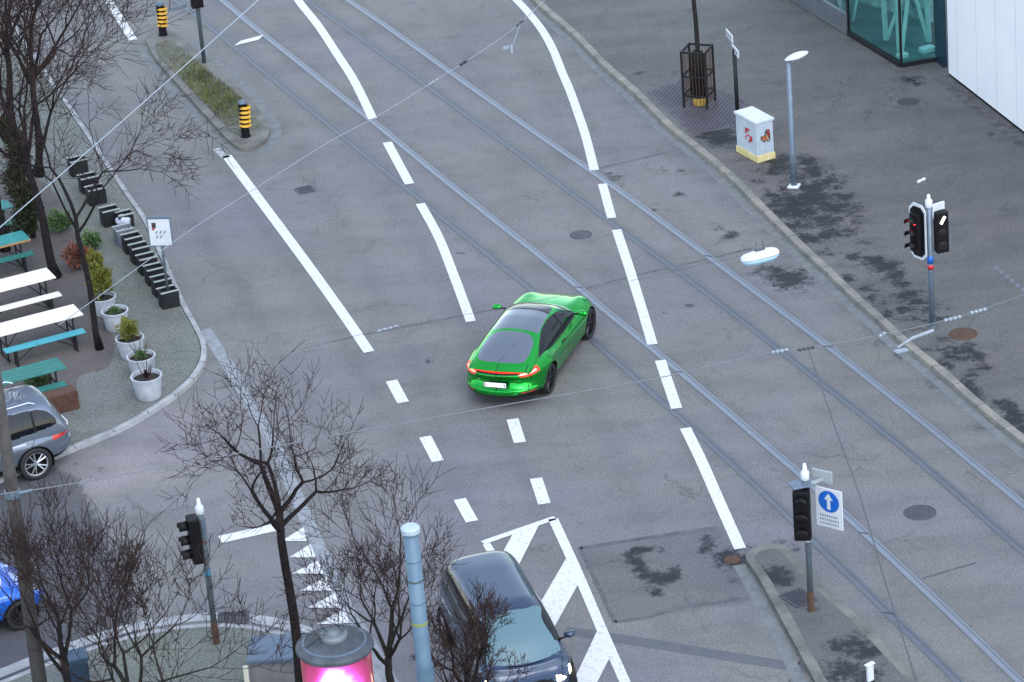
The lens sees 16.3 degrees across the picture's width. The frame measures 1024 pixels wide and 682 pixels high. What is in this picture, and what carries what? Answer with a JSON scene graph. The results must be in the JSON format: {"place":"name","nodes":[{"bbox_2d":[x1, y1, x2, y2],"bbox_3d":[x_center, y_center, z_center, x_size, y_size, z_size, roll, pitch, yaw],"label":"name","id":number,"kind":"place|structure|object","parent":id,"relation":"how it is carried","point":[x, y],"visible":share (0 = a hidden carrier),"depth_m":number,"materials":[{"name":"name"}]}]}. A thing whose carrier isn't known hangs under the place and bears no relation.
{"place":"outdoors","nodes":[
{"label":"outdoors","id":0,"kind":"place"},
{"bbox_2d":[0,11,199,444],"bbox_3d":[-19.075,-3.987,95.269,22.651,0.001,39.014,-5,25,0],"label":"terrace","id":1,"kind":"structure","parent":0,"point":[108,399],"depth_m":86.36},
{"bbox_2d":[0,0,35,128],"bbox_3d":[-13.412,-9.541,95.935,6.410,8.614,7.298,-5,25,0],"label":"bare tree","id":2,"kind":"object","parent":1,"relation":"on","point":[7,100],"visible":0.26,"depth_m":97.09,"materials":[{"name":"brown plant"}]},
{"bbox_2d":[0,169,114,388],"bbox_3d":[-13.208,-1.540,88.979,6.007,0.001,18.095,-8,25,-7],"label":"terrace floor","id":3,"kind":"structure","parent":1,"relation":"on","point":[70,286],"depth_m":86.97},
{"bbox_2d":[0,230,30,265],"bbox_3d":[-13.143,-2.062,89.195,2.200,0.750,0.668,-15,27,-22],"label":"beer table","id":4,"kind":"object","parent":3,"relation":"on","point":[14,238],"visible":0.98,"depth_m":89.28,"materials":[{"name":"teal paint"}]},
{"bbox_2d":[0,115,44,237],"bbox_3d":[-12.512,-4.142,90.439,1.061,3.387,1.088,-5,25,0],"label":"evergreen tree","id":5,"kind":"object","parent":3,"relation":"on","point":[28,221],"visible":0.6,"depth_m":90.46,"materials":[{"name":"green plant"}]},
{"bbox_2d":[0,268,55,306],"bbox_3d":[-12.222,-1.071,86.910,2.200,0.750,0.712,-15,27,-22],"label":"beer table","id":6,"kind":"object","parent":3,"relation":"on","point":[27,279],"visible":0.98,"depth_m":86.91,"materials":[{"name":"beige paint"}]},
{"bbox_2d":[0,291,61,313],"bbox_3d":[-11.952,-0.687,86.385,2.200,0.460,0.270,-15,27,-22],"label":"bench","id":7,"kind":"object","parent":3,"relation":"on","point":[49,297],"visible":0.84,"depth_m":86.43,"materials":[{"name":"beige paint"}]},
{"bbox_2d":[1,357,66,385],"bbox_3d":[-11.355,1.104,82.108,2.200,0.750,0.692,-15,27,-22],"label":"beer table","id":8,"kind":"object","parent":3,"relation":"on","point":[37,369],"visible":0.91,"depth_m":82.08,"materials":[{"name":"green paint"}]},
{"bbox_2d":[0,304,82,361],"bbox_3d":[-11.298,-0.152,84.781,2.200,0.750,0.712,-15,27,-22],"label":"beer table","id":9,"kind":"object","parent":3,"relation":"on","point":[17,325],"visible":0.9,"depth_m":84.65,"materials":[{"name":"beige paint"}]},
{"bbox_2d":[3,328,85,366],"bbox_3d":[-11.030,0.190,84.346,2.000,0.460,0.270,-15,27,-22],"label":"bench","id":10,"kind":"object","parent":3,"relation":"on","point":[32,344],"visible":0.99,"depth_m":84.22,"materials":[{"name":"blue paint"}]},
{"bbox_2d":[0,0,107,252],"bbox_3d":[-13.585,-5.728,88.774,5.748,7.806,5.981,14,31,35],"label":"bare tree","id":11,"kind":"object","parent":3,"relation":"on","point":[2,232],"visible":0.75,"depth_m":88.36,"materials":[{"name":"brown plant"}]},
{"bbox_2d":[47,208,72,233],"bbox_3d":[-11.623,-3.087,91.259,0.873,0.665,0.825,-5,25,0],"label":"shrub","id":12,"kind":"object","parent":3,"relation":"on","point":[62,220],"visible":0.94,"depth_m":91.15,"materials":[{"name":"green plant"}]},
{"bbox_2d":[42,385,79,412],"bbox_3d":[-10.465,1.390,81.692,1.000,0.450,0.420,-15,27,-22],"label":"planter box","id":13,"kind":"object","parent":3,"relation":"on","point":[64,399],"visible":0.52,"depth_m":81.60,"materials":[{"name":"brown wood"}]},
{"bbox_2d":[60,239,93,271],"bbox_3d":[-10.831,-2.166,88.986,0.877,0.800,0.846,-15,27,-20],"label":"shrub","id":14,"kind":"object","parent":3,"relation":"on","point":[72,251],"visible":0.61,"depth_m":88.85,"materials":[{"name":"red plant"}]},
{"bbox_2d":[0,0,206,279],"bbox_3d":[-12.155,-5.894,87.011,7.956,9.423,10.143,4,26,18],"label":"bare tree","id":15,"kind":"object","parent":3,"relation":"on","point":[52,265],"visible":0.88,"depth_m":87.22,"materials":[{"name":"brown plant"}]},
{"bbox_2d":[94,291,115,316],"bbox_3d":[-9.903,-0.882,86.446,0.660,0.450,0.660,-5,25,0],"label":"plant pot","id":16,"kind":"object","parent":3,"relation":"on","point":[108,299],"visible":0.62,"depth_m":86.28,"materials":[{"name":"ceramic"}]},
{"bbox_2d":[83,247,115,299],"bbox_3d":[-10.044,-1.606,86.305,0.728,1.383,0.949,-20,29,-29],"label":"tall shrub","id":17,"kind":"object","parent":16,"relation":"in","point":[100,275],"visible":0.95,"depth_m":86.18,"materials":[{"name":"green plant"}]},
{"bbox_2d":[0,25,247,350],"bbox_3d":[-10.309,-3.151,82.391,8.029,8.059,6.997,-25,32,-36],"label":"bare tree","id":18,"kind":"object","parent":3,"relation":"on","point":[98,344],"visible":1,"depth_m":82.82,"materials":[{"name":"brown plant"}]},
{"bbox_2d":[0,0,135,177],"bbox_3d":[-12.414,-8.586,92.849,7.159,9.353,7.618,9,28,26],"label":"bare tree","id":19,"kind":"object","parent":1,"relation":"on","point":[37,149],"visible":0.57,"depth_m":92.70,"materials":[{"name":"brown plant"}]},
{"bbox_2d":[84,182,106,205],"bbox_3d":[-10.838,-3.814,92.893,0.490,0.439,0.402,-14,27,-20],"label":"planter tub","id":20,"kind":"object","parent":1,"relation":"on","point":[102,198],"visible":0.8,"depth_m":92.78,"materials":[{"name":"black paint"}]},
{"bbox_2d":[98,204,119,227],"bbox_3d":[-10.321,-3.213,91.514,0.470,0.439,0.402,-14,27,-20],"label":"planter tub","id":21,"kind":"object","parent":1,"relation":"on","point":[107,215],"visible":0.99,"depth_m":91.38,"materials":[{"name":"black paint"}]},
{"bbox_2d":[101,304,127,332],"bbox_3d":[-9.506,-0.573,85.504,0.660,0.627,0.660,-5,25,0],"label":"plant pot","id":22,"kind":"object","parent":1,"relation":"on","point":[111,315],"visible":0.96,"depth_m":85.36,"materials":[{"name":"ceramic"}]},
{"bbox_2d":[114,315,143,360],"bbox_3d":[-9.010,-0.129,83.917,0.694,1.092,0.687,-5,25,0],"label":"plant pot","id":23,"kind":"object","parent":1,"relation":"on","point":[127,333],"visible":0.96,"depth_m":83.79,"materials":[{"name":"ceramic"}]},
{"bbox_2d":[126,337,155,373],"bbox_3d":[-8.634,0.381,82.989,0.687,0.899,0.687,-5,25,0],"label":"plant pot","id":24,"kind":"object","parent":1,"relation":"on","point":[135,356],"visible":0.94,"depth_m":82.91,"materials":[{"name":"ceramic"}]},
{"bbox_2d":[130,357,161,401],"bbox_3d":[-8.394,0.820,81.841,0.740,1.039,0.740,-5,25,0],"label":"plant pot","id":25,"kind":"object","parent":1,"relation":"on","point":[146,382],"visible":1,"depth_m":81.76,"materials":[{"name":"ceramic"}]},
{"bbox_2d":[146,216,173,291],"bbox_3d":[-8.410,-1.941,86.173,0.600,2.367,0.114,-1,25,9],"label":"parking sign","id":26,"kind":"object","parent":1,"relation":"on","point":[159,228],"visible":1,"depth_m":85.81,"materials":[{"name":"metal"}]},
{"bbox_2d":[156,284,179,309],"bbox_3d":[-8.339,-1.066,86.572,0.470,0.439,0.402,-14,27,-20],"label":"planter tub","id":27,"kind":"object","parent":1,"relation":"on","point":[170,298],"visible":1,"depth_m":86.44,"materials":[{"name":"black paint"}]},
{"bbox_2d":[0,0,257,227],"bbox_3d":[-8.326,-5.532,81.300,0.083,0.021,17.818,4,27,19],"label":"span wire","id":28,"kind":"object","parent":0,"point":[126,117],"visible":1,"depth_m":80.21,"materials":[{"name":"grey metal"}]},
{"bbox_2d":[9,627,272,681],"bbox_3d":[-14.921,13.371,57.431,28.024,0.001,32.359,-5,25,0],"label":"pavement","id":29,"kind":"structure","parent":0,"point":[208,654],"depth_m":70.99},
{"bbox_2d":[0,367,46,681],"bbox_3d":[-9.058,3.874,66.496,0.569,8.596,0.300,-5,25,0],"label":"leaning mast","id":30,"kind":"object","parent":29,"relation":"on","point":[38,670],"visible":0.73,"depth_m":66.12,"materials":[{"name":"metal"}]},
{"bbox_2d":[0,469,125,681],"bbox_3d":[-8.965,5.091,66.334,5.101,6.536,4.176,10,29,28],"label":"bare tree","id":31,"kind":"object","parent":29,"relation":"on","point":[63,671],"visible":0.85,"depth_m":66.26,"materials":[{"name":"brown plant"}]},
{"bbox_2d":[59,647,90,681],"bbox_3d":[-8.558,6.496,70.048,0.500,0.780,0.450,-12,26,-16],"label":"litter bin","id":32,"kind":"object","parent":29,"relation":"on","point":[77,667],"visible":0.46,"depth_m":69.83,"materials":[{"name":"blue"}]},
{"bbox_2d":[0,499,308,681],"bbox_3d":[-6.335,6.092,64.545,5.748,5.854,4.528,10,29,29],"label":"bare tree","id":33,"kind":"object","parent":29,"relation":"on","point":[131,565],"visible":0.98,"depth_m":64.76,"materials":[{"name":"brown plant"}]},
{"bbox_2d":[177,498,219,644],"bbox_3d":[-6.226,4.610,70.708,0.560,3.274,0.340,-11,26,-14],"label":"traffic light","id":34,"kind":"object","parent":29,"relation":"on","point":[193,525],"visible":0.94,"depth_m":70.29,"materials":[{"name":"metal"}]},
{"bbox_2d":[146,339,403,681],"bbox_3d":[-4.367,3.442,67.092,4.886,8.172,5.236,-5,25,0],"label":"bare tree","id":35,"kind":"object","parent":29,"relation":"on","point":[279,523],"visible":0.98,"depth_m":66.04,"materials":[{"name":"brown plant"}]},
{"bbox_2d":[243,632,307,681],"bbox_3d":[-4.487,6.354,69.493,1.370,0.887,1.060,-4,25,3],"label":"bin shelter","id":36,"kind":"object","parent":29,"relation":"on","point":[265,643],"visible":0.57,"depth_m":69.12,"materials":[{"name":"stone"}]},
{"bbox_2d":[295,624,373,681],"bbox_3d":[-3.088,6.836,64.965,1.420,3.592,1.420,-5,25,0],"label":"advertising column","id":37,"kind":"structure","parent":29,"relation":"on","point":[338,654],"depth_m":64.03,"materials":[{"name":"pink"}]},
{"bbox_2d":[275,454,470,681],"bbox_3d":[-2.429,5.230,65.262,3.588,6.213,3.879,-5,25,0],"label":"bare tree","id":38,"kind":"object","parent":29,"relation":"on","point":[389,651],"visible":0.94,"depth_m":64.87,"materials":[{"name":"brown plant"}]},
{"bbox_2d":[59,0,544,324],"bbox_3d":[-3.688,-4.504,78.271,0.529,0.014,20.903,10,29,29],"label":"span wire","id":39,"kind":"object","parent":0,"point":[280,172],"visible":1,"depth_m":76.44,"materials":[{"name":"grey metal"}]},
{"bbox_2d":[0,0,1023,681],"bbox_3d":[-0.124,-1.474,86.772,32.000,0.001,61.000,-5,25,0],"label":"road","id":40,"kind":"structure","parent":0,"point":[616,462],"depth_m":81.33,"materials":[{"name":"grey asphalt"}]},
{"bbox_2d":[0,562,43,629],"bbox_3d":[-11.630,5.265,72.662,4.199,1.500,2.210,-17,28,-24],"label":"parked hatchback","id":41,"kind":"object","parent":40,"relation":"on","point":[5,587],"visible":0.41,"depth_m":72.59,"materials":[{"name":"blue paint"}]},
{"bbox_2d":[0,381,70,479],"bbox_3d":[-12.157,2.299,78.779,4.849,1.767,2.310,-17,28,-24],"label":"parked suv","id":42,"kind":"object","parent":40,"relation":"on","point":[40,433],"visible":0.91,"depth_m":78.72,"materials":[{"name":"silver metal"}]},
{"bbox_2d":[0,5,206,483],"bbox_3d":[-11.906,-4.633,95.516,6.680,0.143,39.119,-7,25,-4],"label":"kerb","id":43,"kind":"structure","parent":40,"relation":"on","point":[184,386],"depth_m":83.55,"materials":[{"name":"concrete"}]},
{"bbox_2d":[0,623,287,681],"bbox_3d":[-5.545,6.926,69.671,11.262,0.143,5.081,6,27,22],"label":"kerb","id":44,"kind":"structure","parent":40,"relation":"on","point":[137,635],"depth_m":71.93,"materials":[{"name":"stone"}]},
{"bbox_2d":[0,612,381,681],"bbox_3d":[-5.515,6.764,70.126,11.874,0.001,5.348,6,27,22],"label":"gutter","id":45,"kind":"object","parent":40,"relation":"on","point":[24,663],"visible":0.52,"depth_m":72.28,"materials":[{"name":"stone"}]},
{"bbox_2d":[145,30,269,151],"bbox_3d":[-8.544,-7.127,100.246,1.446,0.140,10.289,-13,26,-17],"label":"traffic island","id":46,"kind":"structure","parent":40,"relation":"on","point":[259,137],"depth_m":99.40,"materials":[{"name":"grey concrete"}]},
{"bbox_2d":[155,2,167,36],"bbox_3d":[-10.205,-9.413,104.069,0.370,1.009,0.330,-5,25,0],"label":"bollard","id":47,"kind":"object","parent":46,"relation":"on","point":[161,16],"visible":0.91,"depth_m":103.97,"materials":[{"name":"yellow plastic"}]},
{"bbox_2d":[170,0,205,62],"bbox_3d":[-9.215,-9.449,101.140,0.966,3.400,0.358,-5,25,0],"label":"signal mast","id":48,"kind":"object","parent":46,"relation":"on","point":[199,4],"visible":0.98,"depth_m":101.26,"materials":[{"name":"metal"}]},
{"bbox_2d":[156,40,258,134],"bbox_3d":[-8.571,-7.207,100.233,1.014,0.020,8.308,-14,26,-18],"label":"verge","id":49,"kind":"structure","parent":46,"relation":"on","point":[166,55],"depth_m":100.64,"materials":[{"name":"green plant"}]},
{"bbox_2d":[237,100,250,137],"bbox_3d":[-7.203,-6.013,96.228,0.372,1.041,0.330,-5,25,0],"label":"bollard","id":50,"kind":"object","parent":46,"relation":"on","point":[244,115],"visible":1,"depth_m":96.13,"materials":[{"name":"yellow plastic"}]},
{"bbox_2d":[135,30,280,155],"bbox_3d":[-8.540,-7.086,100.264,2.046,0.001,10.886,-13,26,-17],"label":"curb","id":51,"kind":"structure","parent":40,"relation":"on","point":[191,109],"depth_m":99.37,"materials":[{"name":"grey concrete"}]},
{"bbox_2d":[219,524,275,542],"bbox_3d":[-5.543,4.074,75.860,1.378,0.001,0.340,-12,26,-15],"label":"road marking","id":52,"kind":"object","parent":40,"relation":"on","point":[247,533],"visible":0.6,"depth_m":75.83,"materials":[{"name":"paint"}]},
{"bbox_2d":[223,155,373,352],"bbox_3d":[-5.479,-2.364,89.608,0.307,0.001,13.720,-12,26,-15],"label":"road marking","id":53,"kind":"object","parent":40,"relation":"on","point":[309,267],"visible":1,"depth_m":88.98,"materials":[{"name":"paint"}]},
{"bbox_2d":[202,328,398,681],"bbox_3d":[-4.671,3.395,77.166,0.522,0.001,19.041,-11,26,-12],"label":"gutter","id":54,"kind":"object","parent":40,"relation":"on","point":[220,354],"visible":0.66,"depth_m":77.56,"materials":[{"name":"concrete"}]},
{"bbox_2d":[294,0,376,118],"bbox_3d":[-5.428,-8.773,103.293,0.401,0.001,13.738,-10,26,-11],"label":"road marking","id":55,"kind":"object","parent":40,"relation":"on","point":[341,61],"visible":1,"depth_m":101.59,"materials":[{"name":"paint"}]},
{"bbox_2d":[383,142,413,183],"bbox_3d":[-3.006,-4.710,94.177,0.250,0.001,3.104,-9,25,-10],"label":"road marking","id":56,"kind":"object","parent":40,"relation":"on","point":[403,172],"visible":1,"depth_m":94.14,"materials":[{"name":"paint"}]},
{"bbox_2d":[400,522,434,681],"bbox_3d":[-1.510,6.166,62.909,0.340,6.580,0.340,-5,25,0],"label":"overhead line mast","id":57,"kind":"object","parent":40,"relation":"on","point":[424,667],"visible":1,"depth_m":62.05,"materials":[{"name":"metal"}]},
{"bbox_2d":[420,436,443,461],"bbox_3d":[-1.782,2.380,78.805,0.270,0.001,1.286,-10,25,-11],"label":"road marking","id":58,"kind":"object","parent":40,"relation":"on","point":[431,448],"visible":1,"depth_m":78.80,"materials":[{"name":"paint"}]},
{"bbox_2d":[416,203,475,321],"bbox_3d":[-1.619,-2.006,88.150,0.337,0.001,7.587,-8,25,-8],"label":"road marking","id":59,"kind":"object","parent":40,"relation":"on","point":[456,282],"visible":1,"depth_m":87.96,"materials":[{"name":"paint"}]},
{"bbox_2d":[407,578,537,681],"bbox_3d":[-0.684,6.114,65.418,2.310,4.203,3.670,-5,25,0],"label":"bare tree","id":60,"kind":"object","parent":40,"relation":"on","point":[467,666],"visible":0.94,"depth_m":64.55,"materials":[{"name":"brown plant"}]},
{"bbox_2d":[437,550,577,681],"bbox_3d":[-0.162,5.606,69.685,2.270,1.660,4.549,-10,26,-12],"label":"people carrier","id":61,"kind":"object","parent":40,"relation":"on","point":[530,631],"visible":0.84,"depth_m":68.74,"materials":[{"name":"blue paint"}]},
{"bbox_2d":[441,570,486,657],"bbox_3d":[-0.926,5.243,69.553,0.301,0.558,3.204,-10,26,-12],"label":"side window","id":62,"kind":"structure","parent":61,"relation":"in","point":[452,596],"depth_m":69.90,"materials":[{"name":"black glass"}]},
{"bbox_2d":[514,557,560,641],"bbox_3d":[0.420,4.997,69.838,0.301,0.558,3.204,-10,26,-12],"label":"side window","id":63,"kind":"structure","parent":61,"relation":"in","point":[545,617],"depth_m":68.78,"materials":[{"name":"black glass"}]},
{"bbox_2d":[504,524,538,563],"bbox_3d":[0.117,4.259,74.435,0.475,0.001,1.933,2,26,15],"label":"road marking","id":64,"kind":"object","parent":40,"relation":"on","point":[517,545],"visible":0.67,"depth_m":74.55,"materials":[{"name":"paint"}]},
{"bbox_2d":[467,292,595,396],"bbox_3d":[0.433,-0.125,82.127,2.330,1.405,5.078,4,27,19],"label":"sports saloon","id":65,"kind":"object","parent":40,"relation":"on","point":[523,350],"visible":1,"depth_m":80.86,"materials":[{"name":"green paint"}]},
{"bbox_2d":[478,331,532,362],"bbox_3d":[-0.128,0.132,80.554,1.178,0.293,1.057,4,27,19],"label":"rear window","id":66,"kind":"structure","parent":65,"relation":"in","point":[501,346],"depth_m":80.51,"materials":[{"name":"grey glass"}]},
{"bbox_2d":[538,310,573,357],"bbox_3d":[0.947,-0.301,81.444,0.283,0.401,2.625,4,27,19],"label":"side window","id":67,"kind":"structure","parent":65,"relation":"in","point":[551,330],"depth_m":81.34,"materials":[{"name":"black glass"}]},
{"bbox_2d":[530,477,550,504],"bbox_3d":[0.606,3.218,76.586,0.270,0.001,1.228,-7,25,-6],"label":"road marking","id":68,"kind":"object","parent":40,"relation":"on","point":[540,490],"visible":1,"depth_m":76.58,"materials":[{"name":"paint"}]},
{"bbox_2d":[513,0,598,169],"bbox_3d":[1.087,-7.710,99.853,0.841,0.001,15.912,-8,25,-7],"label":"road marking","id":69,"kind":"object","parent":40,"relation":"on","point":[570,92],"visible":0.97,"depth_m":98.28,"materials":[{"name":"paint"}]},
{"bbox_2d":[541,558,579,625],"bbox_3d":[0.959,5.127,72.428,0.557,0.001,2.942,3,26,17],"label":"road marking","id":70,"kind":"object","parent":40,"relation":"on","point":[559,592],"visible":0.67,"depth_m":72.49,"materials":[{"name":"paint"}]},
{"bbox_2d":[173,0,964,681],"bbox_3d":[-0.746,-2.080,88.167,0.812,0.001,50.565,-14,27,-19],"label":"tram rail","id":71,"kind":"object","parent":40,"relation":"on","point":[941,664],"visible":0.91,"depth_m":80.77,"materials":[{"name":"metal"}]},
{"bbox_2d":[548,518,629,681],"bbox_3d":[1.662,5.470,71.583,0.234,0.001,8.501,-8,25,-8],"label":"road marking","id":72,"kind":"object","parent":40,"relation":"on","point":[594,612],"visible":1,"depth_m":72.04,"materials":[{"name":"paint"}]},
{"bbox_2d":[577,629,609,681],"bbox_3d":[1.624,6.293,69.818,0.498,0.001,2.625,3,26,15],"label":"road marking","id":73,"kind":"object","parent":40,"relation":"on","point":[594,662],"visible":1,"depth_m":69.85,"materials":[{"name":"paint"}]},
{"bbox_2d":[578,547,616,622],"bbox_3d":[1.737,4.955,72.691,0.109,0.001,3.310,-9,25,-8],"label":"road seam","id":74,"kind":"object","parent":40,"relation":"on","point":[597,584],"visible":1,"depth_m":72.64,"materials":[{"name":"grey asphalt"}]},
{"bbox_2d":[598,183,615,217],"bbox_3d":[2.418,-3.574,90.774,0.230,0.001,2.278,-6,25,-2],"label":"road marking","id":75,"kind":"object","parent":40,"relation":"on","point":[607,200],"visible":1,"depth_m":90.76,"materials":[{"name":"paint"}]},
{"bbox_2d":[219,0,1023,681],"bbox_3d":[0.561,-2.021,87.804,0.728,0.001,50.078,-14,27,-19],"label":"tram rail","id":76,"kind":"object","parent":40,"relation":"on","point":[881,548],"visible":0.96,"depth_m":82.21,"materials":[{"name":"metal"}]},
{"bbox_2d":[612,229,657,344],"bbox_3d":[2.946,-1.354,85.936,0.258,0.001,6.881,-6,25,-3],"label":"road marking","id":77,"kind":"object","parent":40,"relation":"on","point":[643,314],"visible":1,"depth_m":85.74,"materials":[{"name":"paint"}]},
{"bbox_2d":[580,526,717,548],"bbox_3d":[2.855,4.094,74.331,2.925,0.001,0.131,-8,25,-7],"label":"road seam","id":78,"kind":"object","parent":40,"relation":"on","point":[649,537],"visible":1,"depth_m":74.33,"materials":[{"name":"grey asphalt"}]},
{"bbox_2d":[304,0,1023,556],"bbox_3d":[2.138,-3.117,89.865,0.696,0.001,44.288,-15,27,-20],"label":"tram rail","id":79,"kind":"object","parent":40,"relation":"on","point":[928,468],"visible":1,"depth_m":84.93,"materials":[{"name":"metal"}]},
{"bbox_2d":[655,360,681,408],"bbox_3d":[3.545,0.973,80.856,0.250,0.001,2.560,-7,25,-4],"label":"road marking","id":80,"kind":"object","parent":40,"relation":"on","point":[669,387],"visible":1,"depth_m":80.81,"materials":[{"name":"paint"}]},
{"bbox_2d":[614,597,747,622],"bbox_3d":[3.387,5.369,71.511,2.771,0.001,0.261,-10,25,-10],"label":"road seam","id":81,"kind":"object","parent":40,"relation":"on","point":[679,607],"visible":1,"depth_m":71.56,"materials":[{"name":"grey asphalt"}]},
{"bbox_2d":[345,0,1023,508],"bbox_3d":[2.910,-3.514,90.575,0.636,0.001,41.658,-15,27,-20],"label":"tram rail","id":82,"kind":"object","parent":40,"relation":"on","point":[935,432],"visible":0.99,"depth_m":86.20,"materials":[{"name":"metal"}]},
{"bbox_2d":[563,627,807,672],"bbox_3d":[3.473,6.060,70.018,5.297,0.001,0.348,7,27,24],"label":"road seam","id":83,"kind":"object","parent":40,"relation":"on","point":[695,650],"visible":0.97,"depth_m":70.02,"materials":[{"name":"grey asphalt"}]},
{"bbox_2d":[680,427,745,548],"bbox_3d":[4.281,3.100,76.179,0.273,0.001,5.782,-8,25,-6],"label":"road marking","id":84,"kind":"object","parent":40,"relation":"on","point":[724,513],"visible":1,"depth_m":76.05,"materials":[{"name":"paint"}]},
{"bbox_2d":[733,564,805,681],"bbox_3d":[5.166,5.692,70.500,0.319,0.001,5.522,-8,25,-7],"label":"curb","id":85,"kind":"structure","parent":40,"relation":"on","point":[772,625],"depth_m":70.68,"materials":[{"name":"grey concrete"}]},
{"bbox_2d":[522,0,1023,458],"bbox_3d":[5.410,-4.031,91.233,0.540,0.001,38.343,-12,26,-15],"label":"gutter","id":86,"kind":"object","parent":40,"relation":"on","point":[865,319],"visible":0.98,"depth_m":87.47,"materials":[{"name":"grey concrete"}]},
{"bbox_2d":[530,0,1023,447],"bbox_3d":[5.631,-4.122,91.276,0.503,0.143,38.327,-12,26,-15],"label":"kerb","id":87,"kind":"structure","parent":40,"relation":"on","point":[884,323],"depth_m":87.45,"materials":[{"name":"stone"}]},
{"bbox_2d":[746,543,921,681],"bbox_3d":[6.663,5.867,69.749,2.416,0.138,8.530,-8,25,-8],"label":"kerb","id":88,"kind":"structure","parent":40,"relation":"on","point":[796,637],"depth_m":70.58,"materials":[{"name":"grey concrete"}]},
{"bbox_2d":[754,549,908,681],"bbox_3d":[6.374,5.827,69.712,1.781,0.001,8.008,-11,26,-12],"label":"island surface","id":89,"kind":"object","parent":88,"relation":"on","point":[843,647],"visible":0.98,"depth_m":69.83,"materials":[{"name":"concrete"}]},
{"bbox_2d":[779,587,817,607],"bbox_3d":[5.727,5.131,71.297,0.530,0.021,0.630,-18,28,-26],"label":"drain grate","id":90,"kind":"object","parent":89,"relation":"on","point":[796,597],"visible":0.96,"depth_m":71.31,"materials":[{"name":"metal"}]},
{"bbox_2d":[787,463,843,611],"bbox_3d":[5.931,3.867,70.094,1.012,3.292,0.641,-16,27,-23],"label":"traffic light","id":91,"kind":"object","parent":89,"relation":"on","point":[829,508],"visible":1,"depth_m":69.80,"materials":[{"name":"metal"}]},
{"bbox_2d":[903,505,936,520],"bbox_3d":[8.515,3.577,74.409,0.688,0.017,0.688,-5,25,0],"label":"manhole cover","id":92,"kind":"object","parent":40,"relation":"on","point":[920,512],"visible":1,"depth_m":74.39,"materials":[{"name":"metal"}]},
{"bbox_2d":[0,294,1023,494],"bbox_3d":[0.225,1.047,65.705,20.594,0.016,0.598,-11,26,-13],"label":"span wire","id":93,"kind":"object","parent":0,"point":[483,408],"visible":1,"depth_m":65.39,"materials":[{"name":"grey metal"}]},
{"bbox_2d":[299,137,1022,349],"bbox_3d":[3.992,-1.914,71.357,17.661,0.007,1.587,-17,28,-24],"label":"span wire","id":94,"kind":"object","parent":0,"point":[670,271],"visible":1,"depth_m":70.35,"materials":[{"name":"grey metal"}]},
{"bbox_2d":[740,240,779,265],"bbox_3d":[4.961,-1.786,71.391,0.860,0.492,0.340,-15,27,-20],"label":"hanging lamp","id":95,"kind":"object","parent":94,"relation":"hanging from","point":[763,254],"visible":1,"depth_m":71.31,"materials":[{"name":"white plastic"}]},
{"bbox_2d":[542,0,1023,433],"bbox_3d":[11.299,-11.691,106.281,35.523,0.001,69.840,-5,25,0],"label":"pavement","id":96,"kind":"structure","parent":0,"point":[862,136],"depth_m":91.56,"materials":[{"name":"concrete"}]},
{"bbox_2d":[647,78,745,133],"bbox_3d":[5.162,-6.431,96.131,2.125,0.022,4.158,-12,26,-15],"label":"tree grate","id":97,"kind":"object","parent":96,"relation":"on","point":[718,114],"visible":0.81,"depth_m":95.71,"materials":[{"name":"metal"}]},
{"bbox_2d":[680,42,715,109],"bbox_3d":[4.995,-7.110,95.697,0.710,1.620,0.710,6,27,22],"label":"tree cage","id":98,"kind":"object","parent":97,"relation":"on","point":[711,73],"visible":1,"depth_m":95.58,"materials":[{"name":"black paint"}]},
{"bbox_2d":[691,0,705,105],"bbox_3d":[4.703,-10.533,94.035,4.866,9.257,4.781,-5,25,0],"label":"young tree","id":99,"kind":"object","parent":97,"relation":"on","point":[699,59],"visible":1,"depth_m":95.44,"materials":[{"name":"brown plant"}]},
{"bbox_2d":[726,28,738,114],"bbox_3d":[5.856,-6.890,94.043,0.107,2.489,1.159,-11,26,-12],"label":"street sign","id":100,"kind":"object","parent":97,"relation":"on","point":[735,51],"visible":0.98,"depth_m":93.78,"materials":[{"name":"white metal"}]},
{"bbox_2d":[734,106,775,162],"bbox_3d":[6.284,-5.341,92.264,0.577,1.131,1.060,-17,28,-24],"label":"control cabinet","id":101,"kind":"object","parent":96,"relation":"on","point":[754,131],"visible":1,"depth_m":91.98,"materials":[{"name":"white metal"}]},
{"bbox_2d":[784,51,807,188],"bbox_3d":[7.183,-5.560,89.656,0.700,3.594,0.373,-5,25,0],"label":"lamp post","id":102,"kind":"object","parent":96,"relation":"on","point":[793,184],"visible":1,"depth_m":89.60,"materials":[{"name":"metal"}]},
{"bbox_2d":[904,194,948,327],"bbox_3d":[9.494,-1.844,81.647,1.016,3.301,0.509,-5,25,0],"label":"traffic light","id":103,"kind":"object","parent":96,"relation":"on","point":[920,243],"visible":0.99,"depth_m":81.23,"materials":[{"name":"metal"}]},
{"bbox_2d":[932,75,1023,150],"bbox_3d":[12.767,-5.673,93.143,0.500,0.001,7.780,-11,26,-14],"label":"wall footing","id":104,"kind":"object","parent":96,"relation":"on","point":[984,111],"depth_m":94.13,"materials":[{"name":"grey concrete"}]},
{"bbox_2d":[947,0,1023,132],"bbox_3d":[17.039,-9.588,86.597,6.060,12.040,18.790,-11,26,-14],"label":"white building","id":105,"kind":"structure","parent":96,"relation":"on","point":[986,51],"depth_m":93.52,"materials":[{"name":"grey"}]},
{"bbox_2d":[808,350,917,681],"bbox_3d":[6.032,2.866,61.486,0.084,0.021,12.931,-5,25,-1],"label":"span wire","id":106,"kind":"object","parent":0,"point":[866,519],"visible":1,"depth_m":60.95,"materials":[{"name":"grey metal"}]},
{"bbox_2d":[790,0,946,67],"bbox_3d":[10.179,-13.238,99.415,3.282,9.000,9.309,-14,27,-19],"label":"glass building","id":107,"kind":"structure","parent":0,"point":[903,33],"depth_m":97.45,"materials":[{"name":"teal glass"}]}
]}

